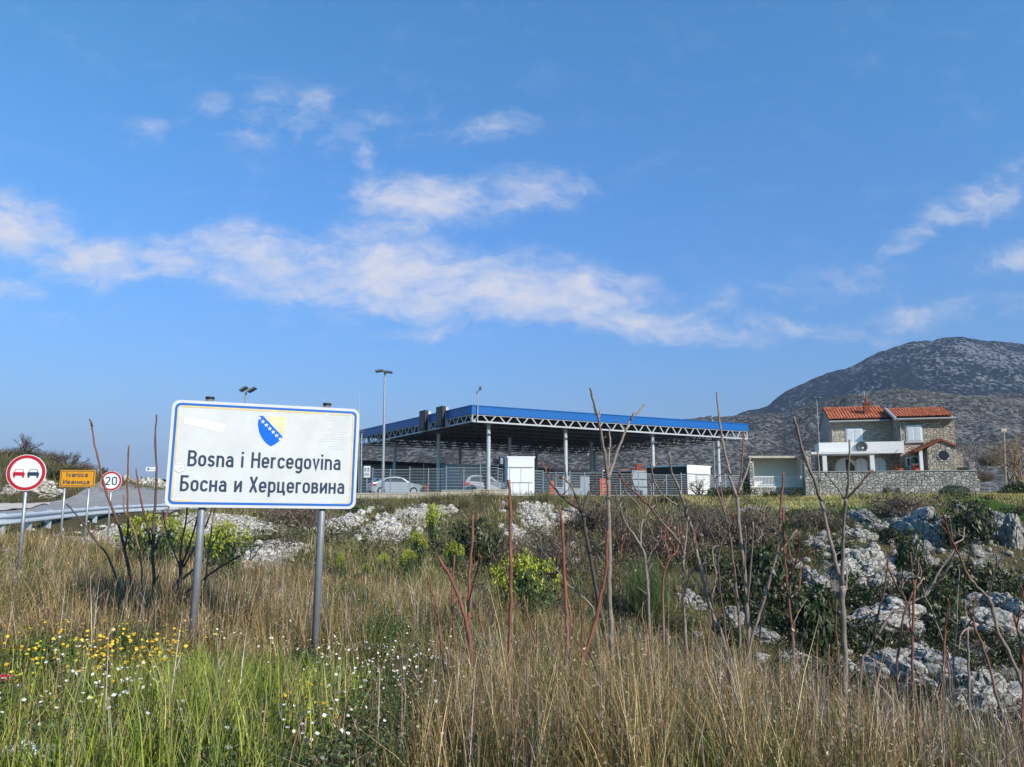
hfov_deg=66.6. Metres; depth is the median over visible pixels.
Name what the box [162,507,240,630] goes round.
bare sapling
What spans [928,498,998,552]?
shrub
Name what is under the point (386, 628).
leafy weed
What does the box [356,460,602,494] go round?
customs building
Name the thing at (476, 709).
dry grass
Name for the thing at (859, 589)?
shrub
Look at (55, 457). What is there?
bare bush
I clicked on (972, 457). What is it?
bare tree
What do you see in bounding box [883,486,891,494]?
shrub
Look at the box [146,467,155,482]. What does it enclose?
information sign
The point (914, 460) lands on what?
front door
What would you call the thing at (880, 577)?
boulder
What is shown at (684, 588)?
bare sapling
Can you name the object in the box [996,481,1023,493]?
shrub
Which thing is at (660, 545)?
bare bush
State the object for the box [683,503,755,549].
bare bush
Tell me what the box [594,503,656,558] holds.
bare bush
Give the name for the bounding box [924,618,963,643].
shrub
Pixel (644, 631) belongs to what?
bare sapling
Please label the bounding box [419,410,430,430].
lane signal
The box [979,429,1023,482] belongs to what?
bare tree
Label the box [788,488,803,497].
shrub
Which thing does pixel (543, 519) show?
boulder
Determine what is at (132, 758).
green grass
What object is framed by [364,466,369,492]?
yard notice
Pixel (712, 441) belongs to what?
floodlight pole
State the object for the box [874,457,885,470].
arched window
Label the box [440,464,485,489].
checkpoint booth
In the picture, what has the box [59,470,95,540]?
town sign
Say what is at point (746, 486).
shrub
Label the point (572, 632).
bare sapling
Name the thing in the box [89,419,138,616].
bare sapling
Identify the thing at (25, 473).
no overtaking sign
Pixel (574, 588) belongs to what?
bare sapling
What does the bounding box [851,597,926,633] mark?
boulder
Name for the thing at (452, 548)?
spurge plant
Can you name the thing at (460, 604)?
bare sapling
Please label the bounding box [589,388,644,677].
bare sapling
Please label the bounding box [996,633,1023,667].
shrub
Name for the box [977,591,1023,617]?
boulder
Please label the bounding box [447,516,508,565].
shrub
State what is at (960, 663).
boulder
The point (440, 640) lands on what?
bare sapling
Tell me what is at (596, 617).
bare sapling
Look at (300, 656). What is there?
leafy weed
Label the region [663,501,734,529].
bare bush
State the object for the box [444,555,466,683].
bare sapling
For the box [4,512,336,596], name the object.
gravel bank
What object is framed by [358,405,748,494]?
canopy
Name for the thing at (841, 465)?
arched door
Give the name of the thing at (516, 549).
bare bush
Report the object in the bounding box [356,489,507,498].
retaining wall
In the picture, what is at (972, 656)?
shrub
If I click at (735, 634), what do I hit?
shrub
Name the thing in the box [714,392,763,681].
bare sapling
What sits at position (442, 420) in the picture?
lane signal
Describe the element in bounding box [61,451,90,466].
bare tree
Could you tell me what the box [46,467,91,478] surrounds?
shrub
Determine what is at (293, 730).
white flowers
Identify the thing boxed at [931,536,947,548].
boulder
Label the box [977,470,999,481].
bare bush
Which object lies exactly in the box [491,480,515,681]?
bare sapling
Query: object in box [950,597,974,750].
bare sapling
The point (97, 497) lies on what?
road
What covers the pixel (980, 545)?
boulder
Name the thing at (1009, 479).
bare tree
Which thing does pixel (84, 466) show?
bare bush
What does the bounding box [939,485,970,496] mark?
clipped bush
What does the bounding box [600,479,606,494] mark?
traffic barrier
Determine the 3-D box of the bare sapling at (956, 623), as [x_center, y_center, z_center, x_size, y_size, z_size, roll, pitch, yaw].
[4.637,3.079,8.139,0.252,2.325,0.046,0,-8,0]
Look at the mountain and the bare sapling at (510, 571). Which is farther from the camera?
the mountain
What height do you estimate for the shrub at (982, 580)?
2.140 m
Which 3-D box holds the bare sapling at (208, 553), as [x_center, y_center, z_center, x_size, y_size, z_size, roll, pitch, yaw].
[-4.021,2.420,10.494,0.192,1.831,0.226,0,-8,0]
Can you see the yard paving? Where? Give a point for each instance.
(636, 495)
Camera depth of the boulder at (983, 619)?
31.71 m
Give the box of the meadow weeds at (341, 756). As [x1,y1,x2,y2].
[0,584,1004,766]
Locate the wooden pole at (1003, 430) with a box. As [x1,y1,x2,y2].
[1000,428,1006,485]
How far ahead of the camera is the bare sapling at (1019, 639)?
7.66 m
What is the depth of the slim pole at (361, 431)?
56.75 m
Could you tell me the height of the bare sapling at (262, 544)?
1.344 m
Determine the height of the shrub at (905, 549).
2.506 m
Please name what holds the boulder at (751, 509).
on the ground at (122, 518)
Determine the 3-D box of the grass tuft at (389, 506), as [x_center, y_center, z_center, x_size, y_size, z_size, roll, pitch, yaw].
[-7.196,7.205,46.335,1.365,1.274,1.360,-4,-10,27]
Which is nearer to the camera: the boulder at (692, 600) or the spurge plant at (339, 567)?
the spurge plant at (339, 567)
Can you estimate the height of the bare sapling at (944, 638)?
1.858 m
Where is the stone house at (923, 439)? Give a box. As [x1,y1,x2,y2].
[802,393,980,495]
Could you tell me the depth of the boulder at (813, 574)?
35.83 m
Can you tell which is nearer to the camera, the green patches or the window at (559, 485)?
the green patches
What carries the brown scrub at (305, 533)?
on the ground at (122, 518)
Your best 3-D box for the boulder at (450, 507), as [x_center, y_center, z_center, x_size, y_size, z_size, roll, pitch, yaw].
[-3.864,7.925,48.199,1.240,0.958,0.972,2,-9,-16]
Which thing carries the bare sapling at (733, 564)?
on the ground at (122, 518)
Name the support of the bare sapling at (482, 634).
on the ground at (122, 518)
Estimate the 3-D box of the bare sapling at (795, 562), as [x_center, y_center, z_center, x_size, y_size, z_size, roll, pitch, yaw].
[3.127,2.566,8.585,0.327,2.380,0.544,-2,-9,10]
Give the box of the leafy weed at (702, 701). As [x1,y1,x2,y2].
[669,680,718,720]
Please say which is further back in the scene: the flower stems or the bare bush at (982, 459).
the bare bush at (982, 459)
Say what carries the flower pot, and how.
on the stone house at (923, 439)
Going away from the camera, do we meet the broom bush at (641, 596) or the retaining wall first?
the broom bush at (641, 596)
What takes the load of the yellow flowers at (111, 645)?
on the ground at (122, 518)
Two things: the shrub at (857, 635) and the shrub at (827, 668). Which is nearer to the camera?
the shrub at (827, 668)
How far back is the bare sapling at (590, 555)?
10.01 m
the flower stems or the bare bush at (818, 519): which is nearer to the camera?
the flower stems
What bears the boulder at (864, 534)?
on the ground at (122, 518)
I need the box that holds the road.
[0,482,173,513]
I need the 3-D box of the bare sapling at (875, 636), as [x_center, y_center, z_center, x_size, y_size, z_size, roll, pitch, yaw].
[4.528,3.045,8.901,1.317,2.528,0.359,1,-9,-10]
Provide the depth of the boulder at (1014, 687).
27.44 m
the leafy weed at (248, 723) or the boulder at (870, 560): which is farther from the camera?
the boulder at (870, 560)
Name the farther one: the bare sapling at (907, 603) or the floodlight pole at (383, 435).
the floodlight pole at (383, 435)
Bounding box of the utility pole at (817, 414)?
[811,397,821,442]
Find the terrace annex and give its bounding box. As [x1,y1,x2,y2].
[739,456,803,494]
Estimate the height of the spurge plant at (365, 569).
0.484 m
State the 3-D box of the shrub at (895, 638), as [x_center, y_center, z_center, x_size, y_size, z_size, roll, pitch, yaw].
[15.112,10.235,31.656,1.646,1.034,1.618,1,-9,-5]
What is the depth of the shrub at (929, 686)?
27.36 m
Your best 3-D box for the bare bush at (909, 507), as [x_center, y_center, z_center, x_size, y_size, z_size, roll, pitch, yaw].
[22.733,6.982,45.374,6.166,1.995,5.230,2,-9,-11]
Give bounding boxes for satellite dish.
[856,441,867,450]
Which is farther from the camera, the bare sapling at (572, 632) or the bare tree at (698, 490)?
the bare tree at (698, 490)
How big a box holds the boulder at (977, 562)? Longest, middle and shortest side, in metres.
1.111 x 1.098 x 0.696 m
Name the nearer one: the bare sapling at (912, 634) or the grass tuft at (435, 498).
the bare sapling at (912, 634)
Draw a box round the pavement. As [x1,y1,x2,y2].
[0,502,49,509]
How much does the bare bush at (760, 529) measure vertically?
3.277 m
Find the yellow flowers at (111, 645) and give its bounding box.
[2,619,337,717]
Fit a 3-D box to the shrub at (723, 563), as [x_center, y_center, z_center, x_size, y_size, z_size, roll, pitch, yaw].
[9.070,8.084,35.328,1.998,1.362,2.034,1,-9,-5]
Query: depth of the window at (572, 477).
108.10 m
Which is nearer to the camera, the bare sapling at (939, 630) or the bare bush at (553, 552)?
the bare sapling at (939, 630)
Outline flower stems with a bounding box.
[0,625,451,762]
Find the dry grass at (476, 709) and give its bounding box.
[0,515,1023,766]
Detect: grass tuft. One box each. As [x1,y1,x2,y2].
[381,495,396,513]
[426,491,446,502]
[457,495,478,509]
[506,492,521,510]
[534,489,556,503]
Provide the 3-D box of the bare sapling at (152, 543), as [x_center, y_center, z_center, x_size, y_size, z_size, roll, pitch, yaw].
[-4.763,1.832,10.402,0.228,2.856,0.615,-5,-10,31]
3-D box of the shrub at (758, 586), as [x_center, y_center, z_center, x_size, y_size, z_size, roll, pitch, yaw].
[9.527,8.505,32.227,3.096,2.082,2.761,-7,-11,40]
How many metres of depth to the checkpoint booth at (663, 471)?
64.78 m
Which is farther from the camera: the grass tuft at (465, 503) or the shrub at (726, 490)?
the shrub at (726, 490)
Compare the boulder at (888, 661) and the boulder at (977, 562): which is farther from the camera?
the boulder at (977, 562)
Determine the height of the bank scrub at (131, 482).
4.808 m
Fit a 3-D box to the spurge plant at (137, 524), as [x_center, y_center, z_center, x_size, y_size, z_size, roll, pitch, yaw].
[-7.501,3.316,16.257,1.688,1.405,1.398,-3,-9,19]
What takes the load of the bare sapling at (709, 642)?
on the ground at (122, 518)
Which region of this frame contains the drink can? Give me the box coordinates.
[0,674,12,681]
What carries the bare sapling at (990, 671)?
on the ground at (122, 518)
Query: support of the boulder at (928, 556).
on the ground at (122, 518)
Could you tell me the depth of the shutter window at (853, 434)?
62.82 m
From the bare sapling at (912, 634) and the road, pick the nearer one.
the bare sapling at (912, 634)
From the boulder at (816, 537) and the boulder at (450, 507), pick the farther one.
the boulder at (450, 507)
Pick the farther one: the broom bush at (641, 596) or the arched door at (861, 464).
the arched door at (861, 464)
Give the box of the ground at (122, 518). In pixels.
[0,456,1023,766]
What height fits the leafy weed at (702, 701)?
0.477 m
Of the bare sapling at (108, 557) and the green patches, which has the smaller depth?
the green patches
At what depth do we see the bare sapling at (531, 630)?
8.01 m
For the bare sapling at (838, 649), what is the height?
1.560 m
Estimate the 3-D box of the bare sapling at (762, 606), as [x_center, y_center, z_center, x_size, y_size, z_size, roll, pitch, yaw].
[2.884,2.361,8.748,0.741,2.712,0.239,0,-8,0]
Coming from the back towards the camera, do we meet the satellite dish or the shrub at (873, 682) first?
the satellite dish
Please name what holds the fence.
on the yard paving
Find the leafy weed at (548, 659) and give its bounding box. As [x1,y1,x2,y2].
[521,644,568,672]
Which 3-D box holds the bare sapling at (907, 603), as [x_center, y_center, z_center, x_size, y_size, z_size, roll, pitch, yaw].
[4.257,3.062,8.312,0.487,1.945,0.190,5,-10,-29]
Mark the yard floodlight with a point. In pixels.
(500, 461)
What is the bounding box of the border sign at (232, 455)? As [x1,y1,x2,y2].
[165,396,358,664]
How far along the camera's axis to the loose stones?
37.39 m
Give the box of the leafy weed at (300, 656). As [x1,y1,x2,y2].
[271,639,336,675]
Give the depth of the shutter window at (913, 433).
59.70 m
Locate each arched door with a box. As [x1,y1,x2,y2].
[835,458,855,470]
[855,458,867,470]
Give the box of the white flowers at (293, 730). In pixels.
[0,620,495,739]
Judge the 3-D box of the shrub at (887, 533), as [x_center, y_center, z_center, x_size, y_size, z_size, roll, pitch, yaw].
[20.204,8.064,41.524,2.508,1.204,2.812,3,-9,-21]
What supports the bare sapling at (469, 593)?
on the ground at (122, 518)
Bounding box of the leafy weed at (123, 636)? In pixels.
[100,612,165,661]
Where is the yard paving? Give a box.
[554,495,751,495]
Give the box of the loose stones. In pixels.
[691,500,1023,731]
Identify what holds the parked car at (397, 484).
on the yard paving
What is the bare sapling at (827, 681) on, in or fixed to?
on the ground at (122, 518)
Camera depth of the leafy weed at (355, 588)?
13.02 m
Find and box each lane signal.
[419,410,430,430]
[436,406,448,427]
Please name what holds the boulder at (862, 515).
on the ground at (122, 518)
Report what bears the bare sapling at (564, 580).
on the ground at (122, 518)
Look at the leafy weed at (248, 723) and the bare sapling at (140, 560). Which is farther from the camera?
the bare sapling at (140, 560)
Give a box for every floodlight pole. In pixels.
[239,386,256,402]
[375,369,392,492]
[705,415,717,472]
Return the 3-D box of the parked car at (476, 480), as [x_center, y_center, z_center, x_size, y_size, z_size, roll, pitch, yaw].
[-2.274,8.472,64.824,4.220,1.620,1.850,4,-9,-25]
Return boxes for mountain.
[737,337,1023,414]
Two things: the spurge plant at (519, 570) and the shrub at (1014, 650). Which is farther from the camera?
the shrub at (1014, 650)
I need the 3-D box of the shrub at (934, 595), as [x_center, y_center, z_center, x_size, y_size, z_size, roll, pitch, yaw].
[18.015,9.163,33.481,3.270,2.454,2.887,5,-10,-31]
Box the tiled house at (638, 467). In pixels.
[619,464,646,470]
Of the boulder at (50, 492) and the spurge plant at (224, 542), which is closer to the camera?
the spurge plant at (224, 542)
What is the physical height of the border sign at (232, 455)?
3.566 m
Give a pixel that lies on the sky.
(665, 206)
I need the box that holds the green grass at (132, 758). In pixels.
[0,615,387,766]
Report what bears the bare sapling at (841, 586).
on the ground at (122, 518)
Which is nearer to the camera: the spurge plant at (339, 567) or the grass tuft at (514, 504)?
the spurge plant at (339, 567)
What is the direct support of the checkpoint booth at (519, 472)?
on the yard paving
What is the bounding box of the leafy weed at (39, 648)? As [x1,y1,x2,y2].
[0,624,84,676]
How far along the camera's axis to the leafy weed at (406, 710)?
6.04 m
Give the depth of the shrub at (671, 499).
51.88 m
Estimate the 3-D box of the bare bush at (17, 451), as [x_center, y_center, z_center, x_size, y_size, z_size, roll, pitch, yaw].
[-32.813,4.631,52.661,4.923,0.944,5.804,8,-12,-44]
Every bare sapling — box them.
[66,504,125,627]
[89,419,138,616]
[123,495,143,611]
[135,415,169,600]
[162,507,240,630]
[203,508,222,601]
[230,542,266,637]
[427,577,446,688]
[437,556,475,680]
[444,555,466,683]
[466,515,481,680]
[479,616,489,661]
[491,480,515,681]
[523,596,541,679]
[530,533,599,665]
[542,462,607,661]
[556,511,568,680]
[571,605,579,664]
[579,531,614,708]
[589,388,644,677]
[614,482,664,649]
[618,467,697,659]
[619,535,622,661]
[641,602,653,667]
[645,452,731,686]
[647,635,650,689]
[655,518,685,651]
[704,512,725,680]
[705,505,731,684]
[707,610,711,695]
[712,469,740,673]
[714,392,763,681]
[745,472,796,697]
[775,650,784,714]
[778,507,811,694]
[792,416,873,712]
[825,645,830,689]
[835,600,859,702]
[859,538,954,695]
[868,655,878,699]
[886,577,924,718]
[903,535,919,736]
[919,564,951,712]
[928,598,952,724]
[930,508,1021,699]
[942,565,959,738]
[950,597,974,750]
[969,617,1014,745]
[1006,585,1023,763]
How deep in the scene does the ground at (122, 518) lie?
33.37 m
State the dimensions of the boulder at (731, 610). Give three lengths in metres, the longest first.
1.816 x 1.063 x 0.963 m
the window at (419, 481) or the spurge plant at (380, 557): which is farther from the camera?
the window at (419, 481)
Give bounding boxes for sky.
[0,0,1023,479]
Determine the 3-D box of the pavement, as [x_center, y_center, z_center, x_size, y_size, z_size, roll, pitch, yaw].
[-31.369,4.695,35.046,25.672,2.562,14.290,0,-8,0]
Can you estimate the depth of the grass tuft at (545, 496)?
51.50 m
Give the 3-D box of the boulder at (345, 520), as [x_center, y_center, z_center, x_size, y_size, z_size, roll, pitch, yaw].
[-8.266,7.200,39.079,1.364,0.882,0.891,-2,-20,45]
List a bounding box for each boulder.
[0,484,19,495]
[31,478,62,491]
[37,488,62,497]
[133,477,161,485]
[152,479,165,489]
[340,517,355,528]
[443,504,457,512]
[524,507,538,513]
[533,515,551,524]
[676,588,707,610]
[721,606,744,626]
[740,506,762,511]
[755,625,781,644]
[777,650,810,668]
[801,569,831,594]
[809,536,828,541]
[835,547,896,579]
[840,528,878,542]
[847,510,880,523]
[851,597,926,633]
[859,649,938,690]
[868,572,896,592]
[892,506,948,540]
[903,536,935,553]
[910,647,967,685]
[919,553,939,570]
[930,605,955,619]
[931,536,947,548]
[949,670,1021,718]
[954,607,1023,636]
[963,535,984,548]
[971,560,985,572]
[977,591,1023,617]
[985,511,1004,521]
[998,513,1023,549]
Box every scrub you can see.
[0,447,165,502]
[235,492,1023,740]
[247,490,840,696]
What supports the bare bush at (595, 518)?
on the ground at (122, 518)
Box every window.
[417,479,425,485]
[427,479,434,485]
[551,475,562,487]
[571,476,579,488]
[845,428,862,441]
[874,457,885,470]
[905,425,922,441]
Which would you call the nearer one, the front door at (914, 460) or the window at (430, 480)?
the front door at (914, 460)
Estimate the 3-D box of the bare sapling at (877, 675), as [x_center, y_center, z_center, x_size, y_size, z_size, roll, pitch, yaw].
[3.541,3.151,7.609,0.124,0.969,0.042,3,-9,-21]
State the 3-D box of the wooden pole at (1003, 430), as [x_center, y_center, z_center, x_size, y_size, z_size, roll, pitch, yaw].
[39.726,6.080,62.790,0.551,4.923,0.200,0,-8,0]
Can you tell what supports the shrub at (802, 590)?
on the ground at (122, 518)
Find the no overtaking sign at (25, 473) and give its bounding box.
[6,455,45,569]
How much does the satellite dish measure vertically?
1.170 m
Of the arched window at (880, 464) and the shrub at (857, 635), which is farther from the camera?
the arched window at (880, 464)
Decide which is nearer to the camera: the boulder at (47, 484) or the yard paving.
the boulder at (47, 484)
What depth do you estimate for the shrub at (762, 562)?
34.88 m
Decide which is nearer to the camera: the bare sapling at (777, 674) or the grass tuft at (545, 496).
the bare sapling at (777, 674)
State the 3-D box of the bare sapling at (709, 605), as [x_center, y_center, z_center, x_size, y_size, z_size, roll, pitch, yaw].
[2.052,2.374,9.271,1.104,3.092,0.337,4,-9,-23]
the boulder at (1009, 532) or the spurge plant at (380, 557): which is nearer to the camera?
the spurge plant at (380, 557)
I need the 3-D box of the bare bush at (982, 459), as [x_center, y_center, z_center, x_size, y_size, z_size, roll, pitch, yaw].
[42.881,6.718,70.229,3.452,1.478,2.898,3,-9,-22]
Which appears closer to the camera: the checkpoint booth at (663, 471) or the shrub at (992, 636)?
the shrub at (992, 636)
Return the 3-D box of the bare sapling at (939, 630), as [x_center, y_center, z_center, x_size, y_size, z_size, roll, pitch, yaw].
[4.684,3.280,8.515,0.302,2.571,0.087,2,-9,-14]
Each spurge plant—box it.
[112,509,195,567]
[158,527,210,563]
[193,517,253,587]
[334,552,346,580]
[361,562,370,580]
[376,554,389,571]
[397,548,417,576]
[404,525,428,573]
[425,501,444,550]
[443,539,464,570]
[488,546,567,626]
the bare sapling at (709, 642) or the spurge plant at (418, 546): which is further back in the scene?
the spurge plant at (418, 546)
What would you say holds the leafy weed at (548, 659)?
on the ground at (122, 518)
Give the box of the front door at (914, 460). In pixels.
[909,456,919,469]
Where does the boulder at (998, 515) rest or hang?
on the ground at (122, 518)
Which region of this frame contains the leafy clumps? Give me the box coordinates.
[0,549,1000,766]
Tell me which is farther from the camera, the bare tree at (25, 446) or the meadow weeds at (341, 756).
the bare tree at (25, 446)
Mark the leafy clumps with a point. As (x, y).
(350, 735)
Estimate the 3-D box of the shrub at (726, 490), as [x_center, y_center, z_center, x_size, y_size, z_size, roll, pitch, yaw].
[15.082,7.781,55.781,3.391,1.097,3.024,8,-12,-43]
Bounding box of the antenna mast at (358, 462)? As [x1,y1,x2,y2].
[358,389,359,491]
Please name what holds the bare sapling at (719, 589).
on the ground at (122, 518)
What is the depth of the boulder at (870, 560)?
37.19 m
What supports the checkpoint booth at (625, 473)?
on the yard paving
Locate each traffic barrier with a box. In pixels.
[549,481,553,494]
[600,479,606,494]
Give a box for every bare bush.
[0,446,61,457]
[35,450,75,464]
[71,460,97,470]
[244,508,341,531]
[251,508,295,518]
[485,531,548,577]
[520,518,600,581]
[558,493,641,534]
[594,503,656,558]
[635,503,708,566]
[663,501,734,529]
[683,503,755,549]
[707,492,814,550]
[788,502,858,532]
[853,488,948,520]
[974,452,1002,465]
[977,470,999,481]
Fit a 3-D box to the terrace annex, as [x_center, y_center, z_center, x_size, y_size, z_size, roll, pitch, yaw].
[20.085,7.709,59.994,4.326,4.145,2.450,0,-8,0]
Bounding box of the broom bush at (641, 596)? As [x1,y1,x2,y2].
[614,545,685,628]
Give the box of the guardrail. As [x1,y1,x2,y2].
[0,503,209,537]
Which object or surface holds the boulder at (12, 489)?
on the ground at (122, 518)
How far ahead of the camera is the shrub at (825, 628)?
30.21 m
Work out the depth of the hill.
462.92 m
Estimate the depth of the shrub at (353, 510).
45.27 m
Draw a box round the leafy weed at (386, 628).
[344,603,416,655]
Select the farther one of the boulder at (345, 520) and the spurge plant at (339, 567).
the boulder at (345, 520)
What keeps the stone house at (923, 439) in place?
on the ground at (122, 518)
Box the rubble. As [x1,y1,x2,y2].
[301,500,578,562]
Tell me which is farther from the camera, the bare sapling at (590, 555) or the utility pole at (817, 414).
the utility pole at (817, 414)
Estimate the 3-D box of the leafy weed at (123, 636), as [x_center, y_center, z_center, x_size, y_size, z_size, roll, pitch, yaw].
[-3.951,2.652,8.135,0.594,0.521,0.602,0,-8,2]
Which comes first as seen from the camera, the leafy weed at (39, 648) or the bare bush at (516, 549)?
the leafy weed at (39, 648)
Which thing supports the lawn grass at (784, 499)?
on the ground at (122, 518)
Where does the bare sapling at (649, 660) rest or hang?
on the ground at (122, 518)
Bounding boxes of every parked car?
[367,477,423,492]
[457,475,504,491]
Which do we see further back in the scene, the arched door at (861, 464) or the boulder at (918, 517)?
the arched door at (861, 464)
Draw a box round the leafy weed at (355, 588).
[322,572,376,612]
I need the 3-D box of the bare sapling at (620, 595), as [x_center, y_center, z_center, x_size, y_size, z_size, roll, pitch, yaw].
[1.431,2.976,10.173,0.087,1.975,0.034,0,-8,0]
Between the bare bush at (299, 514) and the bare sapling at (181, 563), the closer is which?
the bare sapling at (181, 563)
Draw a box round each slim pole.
[360,430,363,492]
[713,442,715,487]
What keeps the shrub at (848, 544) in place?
on the ground at (122, 518)
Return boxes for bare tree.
[13,432,42,454]
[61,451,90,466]
[686,478,710,495]
[958,440,995,473]
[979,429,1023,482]
[982,447,1023,481]
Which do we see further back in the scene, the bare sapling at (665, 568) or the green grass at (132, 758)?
the bare sapling at (665, 568)
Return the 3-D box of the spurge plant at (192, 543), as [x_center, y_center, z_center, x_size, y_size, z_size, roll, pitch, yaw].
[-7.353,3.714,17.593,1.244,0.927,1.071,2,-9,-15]
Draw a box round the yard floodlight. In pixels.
[493,457,504,488]
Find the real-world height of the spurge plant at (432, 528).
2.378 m
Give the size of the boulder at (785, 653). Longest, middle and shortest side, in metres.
1.706 x 1.069 x 0.983 m
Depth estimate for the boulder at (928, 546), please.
39.31 m
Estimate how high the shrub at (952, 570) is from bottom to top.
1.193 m
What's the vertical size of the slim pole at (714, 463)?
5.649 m
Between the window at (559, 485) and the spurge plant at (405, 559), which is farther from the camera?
the window at (559, 485)
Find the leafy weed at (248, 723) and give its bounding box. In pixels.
[205,702,267,743]
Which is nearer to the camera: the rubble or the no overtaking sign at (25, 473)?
the no overtaking sign at (25, 473)
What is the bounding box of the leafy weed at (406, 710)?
[381,688,463,742]
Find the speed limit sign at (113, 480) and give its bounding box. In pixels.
[101,471,121,534]
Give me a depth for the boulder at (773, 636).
29.82 m
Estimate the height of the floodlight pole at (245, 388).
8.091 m
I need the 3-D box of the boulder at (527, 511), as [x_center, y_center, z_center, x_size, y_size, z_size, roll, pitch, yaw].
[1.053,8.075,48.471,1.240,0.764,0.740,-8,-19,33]
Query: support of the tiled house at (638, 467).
on the ground at (122, 518)
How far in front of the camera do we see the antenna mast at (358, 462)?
65.66 m
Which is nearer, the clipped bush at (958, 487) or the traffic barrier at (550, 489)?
the clipped bush at (958, 487)
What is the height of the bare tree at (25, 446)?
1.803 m
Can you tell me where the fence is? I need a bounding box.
[360,465,741,494]
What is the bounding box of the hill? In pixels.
[358,388,1023,492]
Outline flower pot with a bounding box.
[893,464,902,470]
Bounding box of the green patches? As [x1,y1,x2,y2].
[476,621,1023,766]
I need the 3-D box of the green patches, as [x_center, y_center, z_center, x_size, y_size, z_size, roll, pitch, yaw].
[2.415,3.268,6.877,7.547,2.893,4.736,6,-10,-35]
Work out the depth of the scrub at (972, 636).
31.25 m
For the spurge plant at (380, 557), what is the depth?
21.32 m
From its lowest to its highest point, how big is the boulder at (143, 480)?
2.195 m
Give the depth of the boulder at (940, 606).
32.77 m
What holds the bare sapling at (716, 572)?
on the ground at (122, 518)
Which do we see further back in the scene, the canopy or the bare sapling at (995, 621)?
the canopy
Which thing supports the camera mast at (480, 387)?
attached to the canopy
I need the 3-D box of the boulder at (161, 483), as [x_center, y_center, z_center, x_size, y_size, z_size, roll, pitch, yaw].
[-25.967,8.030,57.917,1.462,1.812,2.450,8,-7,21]
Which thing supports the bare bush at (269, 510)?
on the ground at (122, 518)
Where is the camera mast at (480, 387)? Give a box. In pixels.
[476,386,481,420]
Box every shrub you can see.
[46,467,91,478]
[339,506,363,513]
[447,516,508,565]
[655,495,681,503]
[689,547,732,576]
[702,486,749,497]
[710,569,781,614]
[711,617,746,647]
[729,472,756,494]
[740,521,820,599]
[742,601,785,633]
[772,581,842,658]
[772,583,807,610]
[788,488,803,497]
[791,655,857,702]
[829,540,864,559]
[836,614,892,653]
[837,573,879,608]
[852,669,895,699]
[862,623,910,648]
[866,526,915,545]
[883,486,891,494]
[893,527,936,577]
[897,567,969,629]
[899,681,945,710]
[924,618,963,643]
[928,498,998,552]
[930,557,961,581]
[948,639,980,672]
[954,560,1023,600]
[974,626,1006,646]
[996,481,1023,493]
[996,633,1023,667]
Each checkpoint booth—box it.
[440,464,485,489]
[504,456,534,495]
[589,470,646,494]
[646,465,710,493]
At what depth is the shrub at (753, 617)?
30.75 m
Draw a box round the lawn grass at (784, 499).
[677,492,1023,514]
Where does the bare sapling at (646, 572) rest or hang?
on the ground at (122, 518)
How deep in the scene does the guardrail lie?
29.81 m

